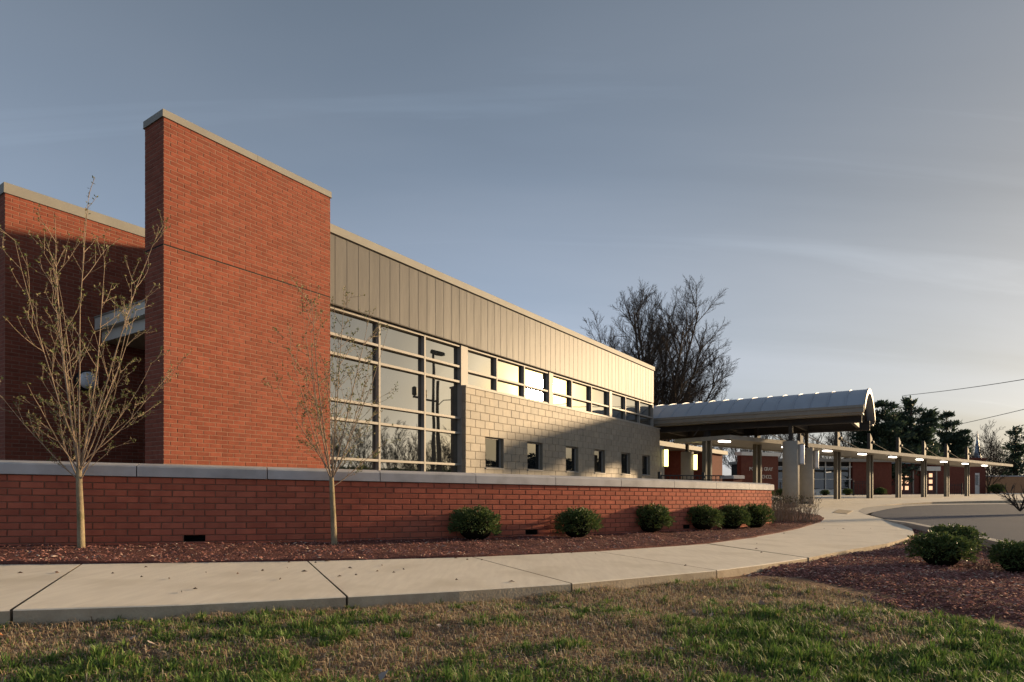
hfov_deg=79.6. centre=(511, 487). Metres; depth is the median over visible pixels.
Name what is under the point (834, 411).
vaulted canopy
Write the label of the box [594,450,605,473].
small window
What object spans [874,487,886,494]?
shrub
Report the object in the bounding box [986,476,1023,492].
tan wall
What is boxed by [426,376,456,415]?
window pane
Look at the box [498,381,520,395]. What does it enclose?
window pane
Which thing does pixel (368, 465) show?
window pane
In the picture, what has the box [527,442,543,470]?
small window
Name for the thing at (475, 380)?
window pane
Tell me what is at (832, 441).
bare tree
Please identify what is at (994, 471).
bare tree
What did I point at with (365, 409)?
window pane
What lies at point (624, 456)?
small window
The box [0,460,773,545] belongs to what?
garden wall
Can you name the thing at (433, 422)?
window pane
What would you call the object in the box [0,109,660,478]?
school building
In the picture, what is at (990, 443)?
bare tree
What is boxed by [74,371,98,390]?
wall lamp
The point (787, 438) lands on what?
bare tree
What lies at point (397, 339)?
window pane
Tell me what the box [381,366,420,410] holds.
window pane
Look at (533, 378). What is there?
window pane
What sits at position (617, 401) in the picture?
window pane
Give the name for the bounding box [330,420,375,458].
window pane
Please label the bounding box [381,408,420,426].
window pane
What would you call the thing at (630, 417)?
window pane
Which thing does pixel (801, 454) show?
tube sconce
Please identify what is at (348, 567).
walk debris
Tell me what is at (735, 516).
evergreen shrub
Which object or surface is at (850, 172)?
sky
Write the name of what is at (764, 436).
bare tree
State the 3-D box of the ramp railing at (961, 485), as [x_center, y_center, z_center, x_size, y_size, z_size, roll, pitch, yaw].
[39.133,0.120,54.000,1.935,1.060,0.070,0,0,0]
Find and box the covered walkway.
[674,424,1012,498]
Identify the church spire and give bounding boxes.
[974,431,980,457]
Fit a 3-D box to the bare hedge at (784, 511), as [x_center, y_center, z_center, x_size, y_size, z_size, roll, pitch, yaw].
[6.022,0.384,13.919,1.370,0.740,2.343,0,0,0]
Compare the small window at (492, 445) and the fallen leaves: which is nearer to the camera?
the fallen leaves
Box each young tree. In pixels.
[0,175,191,547]
[263,276,400,544]
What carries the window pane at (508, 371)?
in the school building
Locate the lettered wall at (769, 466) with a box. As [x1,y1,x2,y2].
[735,452,780,495]
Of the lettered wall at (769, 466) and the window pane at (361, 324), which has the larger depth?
the lettered wall at (769, 466)
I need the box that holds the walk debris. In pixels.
[18,528,870,591]
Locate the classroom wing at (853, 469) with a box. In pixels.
[728,458,893,494]
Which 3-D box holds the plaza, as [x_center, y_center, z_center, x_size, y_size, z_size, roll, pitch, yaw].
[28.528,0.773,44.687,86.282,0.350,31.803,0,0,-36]
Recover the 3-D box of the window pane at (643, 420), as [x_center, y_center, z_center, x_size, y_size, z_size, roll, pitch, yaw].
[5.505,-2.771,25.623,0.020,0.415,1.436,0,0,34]
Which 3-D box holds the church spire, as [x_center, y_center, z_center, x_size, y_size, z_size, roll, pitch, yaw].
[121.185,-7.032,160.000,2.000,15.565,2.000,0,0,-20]
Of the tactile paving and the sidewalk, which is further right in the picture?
the tactile paving
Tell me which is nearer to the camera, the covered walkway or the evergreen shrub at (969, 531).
the evergreen shrub at (969, 531)
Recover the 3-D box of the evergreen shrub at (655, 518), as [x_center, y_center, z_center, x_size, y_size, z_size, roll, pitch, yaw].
[2.150,0.466,9.594,0.890,0.479,0.771,-1,0,31]
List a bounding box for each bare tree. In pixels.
[581,274,737,446]
[698,445,729,459]
[722,436,760,468]
[743,434,794,457]
[774,433,825,458]
[810,435,831,458]
[824,431,860,458]
[964,421,1013,475]
[969,438,983,457]
[970,445,1013,493]
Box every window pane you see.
[330,310,375,343]
[330,336,375,360]
[330,355,375,403]
[330,401,375,421]
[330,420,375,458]
[330,460,375,469]
[381,325,420,354]
[381,349,420,371]
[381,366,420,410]
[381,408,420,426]
[381,426,420,460]
[381,462,420,470]
[426,338,456,364]
[426,360,456,379]
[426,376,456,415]
[426,415,456,431]
[426,431,456,462]
[426,464,456,471]
[468,351,493,375]
[468,373,493,389]
[498,360,520,382]
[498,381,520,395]
[525,368,545,389]
[525,387,545,401]
[553,376,568,395]
[553,394,568,406]
[572,382,588,400]
[572,399,588,411]
[592,388,606,404]
[592,404,606,415]
[612,394,622,408]
[612,409,622,418]
[626,398,636,412]
[626,413,636,421]
[640,402,650,416]
[640,416,650,424]
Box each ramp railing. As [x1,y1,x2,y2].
[853,480,865,495]
[949,483,963,494]
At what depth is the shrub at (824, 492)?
47.85 m
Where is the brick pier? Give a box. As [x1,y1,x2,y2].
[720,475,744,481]
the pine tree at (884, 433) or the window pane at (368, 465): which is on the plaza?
the pine tree at (884, 433)
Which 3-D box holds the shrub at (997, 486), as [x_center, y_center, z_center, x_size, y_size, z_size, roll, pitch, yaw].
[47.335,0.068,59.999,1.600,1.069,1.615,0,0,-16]
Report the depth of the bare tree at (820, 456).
100.09 m
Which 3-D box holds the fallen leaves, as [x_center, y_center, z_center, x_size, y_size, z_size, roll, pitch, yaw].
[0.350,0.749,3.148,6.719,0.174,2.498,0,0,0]
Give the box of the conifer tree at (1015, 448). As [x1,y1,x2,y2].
[993,425,1023,475]
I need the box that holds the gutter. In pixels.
[859,503,1021,513]
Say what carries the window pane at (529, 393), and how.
in the school building
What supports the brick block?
on the plaza
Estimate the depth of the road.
16.00 m
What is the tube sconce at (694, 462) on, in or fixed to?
attached to the vaulted canopy
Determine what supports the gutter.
on the road
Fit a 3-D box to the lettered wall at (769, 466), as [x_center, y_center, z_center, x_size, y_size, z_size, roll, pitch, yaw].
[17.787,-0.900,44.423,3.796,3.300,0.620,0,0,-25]
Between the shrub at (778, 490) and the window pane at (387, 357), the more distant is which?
the shrub at (778, 490)
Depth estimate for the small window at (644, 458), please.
25.34 m
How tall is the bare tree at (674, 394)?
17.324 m
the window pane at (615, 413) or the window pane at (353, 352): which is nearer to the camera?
the window pane at (353, 352)
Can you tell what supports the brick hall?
on the plaza
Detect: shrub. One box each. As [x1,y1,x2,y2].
[447,504,501,539]
[551,506,603,536]
[635,502,676,531]
[685,503,725,529]
[718,504,752,528]
[743,502,775,527]
[775,488,781,495]
[819,489,829,494]
[841,488,852,494]
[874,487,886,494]
[903,529,981,565]
[928,523,989,548]
[984,538,1023,572]
[987,483,1005,493]
[994,482,1023,511]
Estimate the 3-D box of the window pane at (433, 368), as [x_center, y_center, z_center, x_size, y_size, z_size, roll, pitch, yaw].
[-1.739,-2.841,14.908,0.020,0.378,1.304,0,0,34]
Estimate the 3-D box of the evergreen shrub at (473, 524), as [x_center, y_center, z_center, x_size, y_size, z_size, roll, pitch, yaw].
[-0.458,0.428,7.649,0.754,0.454,0.730,5,-6,-17]
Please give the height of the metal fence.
1.190 m
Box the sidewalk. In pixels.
[0,544,807,625]
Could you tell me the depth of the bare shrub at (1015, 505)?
17.35 m
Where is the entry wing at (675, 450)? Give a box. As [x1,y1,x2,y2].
[660,441,727,480]
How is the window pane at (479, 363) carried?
in the school building
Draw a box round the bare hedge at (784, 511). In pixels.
[772,491,822,522]
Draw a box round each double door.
[902,472,910,493]
[919,471,934,493]
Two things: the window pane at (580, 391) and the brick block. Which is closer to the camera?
the window pane at (580, 391)
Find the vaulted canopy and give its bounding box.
[653,388,875,505]
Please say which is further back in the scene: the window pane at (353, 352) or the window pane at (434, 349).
the window pane at (434, 349)
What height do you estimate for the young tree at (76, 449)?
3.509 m
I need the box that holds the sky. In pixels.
[0,0,1023,475]
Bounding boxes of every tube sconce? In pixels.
[663,449,668,466]
[693,454,696,470]
[799,444,804,464]
[814,450,818,468]
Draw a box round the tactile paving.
[833,509,851,513]
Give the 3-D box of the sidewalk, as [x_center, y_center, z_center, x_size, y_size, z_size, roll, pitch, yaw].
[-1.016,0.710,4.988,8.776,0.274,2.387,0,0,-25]
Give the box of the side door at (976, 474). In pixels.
[975,473,978,493]
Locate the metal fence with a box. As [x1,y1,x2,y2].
[658,472,723,480]
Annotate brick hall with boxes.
[892,462,974,493]
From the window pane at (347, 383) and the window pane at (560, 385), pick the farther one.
the window pane at (560, 385)
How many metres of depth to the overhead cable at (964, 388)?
70.09 m
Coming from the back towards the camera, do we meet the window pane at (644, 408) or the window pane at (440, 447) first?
the window pane at (644, 408)
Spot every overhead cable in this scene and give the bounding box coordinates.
[903,379,1023,395]
[939,409,1023,428]
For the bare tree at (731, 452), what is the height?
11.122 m
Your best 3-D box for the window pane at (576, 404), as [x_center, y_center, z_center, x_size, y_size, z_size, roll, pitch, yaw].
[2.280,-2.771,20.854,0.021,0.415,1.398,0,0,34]
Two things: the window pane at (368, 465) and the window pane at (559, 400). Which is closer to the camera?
the window pane at (368, 465)
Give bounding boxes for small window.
[485,437,504,469]
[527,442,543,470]
[566,446,578,472]
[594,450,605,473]
[621,453,630,474]
[642,455,650,475]
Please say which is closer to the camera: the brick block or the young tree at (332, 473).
the young tree at (332, 473)
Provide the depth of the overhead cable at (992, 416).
75.61 m
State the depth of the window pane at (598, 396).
22.12 m
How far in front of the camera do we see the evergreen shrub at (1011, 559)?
5.69 m
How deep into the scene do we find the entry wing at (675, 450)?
40.03 m
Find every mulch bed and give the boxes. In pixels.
[0,511,823,565]
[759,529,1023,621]
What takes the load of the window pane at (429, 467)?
in the school building
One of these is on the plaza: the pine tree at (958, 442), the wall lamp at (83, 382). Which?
the pine tree at (958, 442)
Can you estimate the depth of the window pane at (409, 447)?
13.79 m
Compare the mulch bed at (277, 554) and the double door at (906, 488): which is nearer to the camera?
the mulch bed at (277, 554)
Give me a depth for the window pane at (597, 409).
22.12 m
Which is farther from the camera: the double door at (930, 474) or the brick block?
the brick block
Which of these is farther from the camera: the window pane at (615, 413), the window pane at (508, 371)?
the window pane at (615, 413)
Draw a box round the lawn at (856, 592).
[0,556,1023,681]
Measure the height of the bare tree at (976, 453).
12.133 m
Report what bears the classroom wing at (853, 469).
on the plaza
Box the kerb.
[881,519,1011,550]
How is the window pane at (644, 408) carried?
in the school building
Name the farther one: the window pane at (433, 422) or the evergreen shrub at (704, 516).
the window pane at (433, 422)
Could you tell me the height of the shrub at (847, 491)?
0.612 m
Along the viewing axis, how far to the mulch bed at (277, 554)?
6.27 m
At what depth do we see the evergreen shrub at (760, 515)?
11.24 m
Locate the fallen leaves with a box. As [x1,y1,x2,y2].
[0,597,975,679]
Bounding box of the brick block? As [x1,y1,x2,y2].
[957,458,986,493]
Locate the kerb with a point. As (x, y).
(926, 528)
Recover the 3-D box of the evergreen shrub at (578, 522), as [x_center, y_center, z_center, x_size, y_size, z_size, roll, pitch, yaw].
[0.866,0.460,8.359,0.799,0.445,0.717,-5,0,21]
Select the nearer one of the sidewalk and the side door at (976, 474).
the sidewalk
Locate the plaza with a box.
[709,493,1023,560]
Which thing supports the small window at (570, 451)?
in the school building
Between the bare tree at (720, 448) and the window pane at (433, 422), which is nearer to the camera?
the window pane at (433, 422)
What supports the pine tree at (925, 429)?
on the plaza
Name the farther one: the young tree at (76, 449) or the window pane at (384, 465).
the window pane at (384, 465)
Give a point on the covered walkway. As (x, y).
(757, 444)
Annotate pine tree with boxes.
[847,399,921,486]
[888,395,943,475]
[926,410,974,457]
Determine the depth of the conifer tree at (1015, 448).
73.77 m
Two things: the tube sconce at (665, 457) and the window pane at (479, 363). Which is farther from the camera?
the tube sconce at (665, 457)
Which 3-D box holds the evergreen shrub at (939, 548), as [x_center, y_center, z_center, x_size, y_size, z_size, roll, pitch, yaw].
[4.285,0.598,6.120,0.659,0.378,0.791,2,-3,8]
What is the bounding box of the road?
[871,504,1023,541]
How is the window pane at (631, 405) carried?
in the school building
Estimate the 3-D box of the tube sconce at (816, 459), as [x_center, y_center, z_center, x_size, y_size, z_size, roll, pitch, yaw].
[13.323,-1.240,26.903,0.220,0.800,0.200,0,0,34]
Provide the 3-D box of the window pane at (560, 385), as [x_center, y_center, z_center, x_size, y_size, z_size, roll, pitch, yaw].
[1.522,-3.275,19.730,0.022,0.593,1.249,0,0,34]

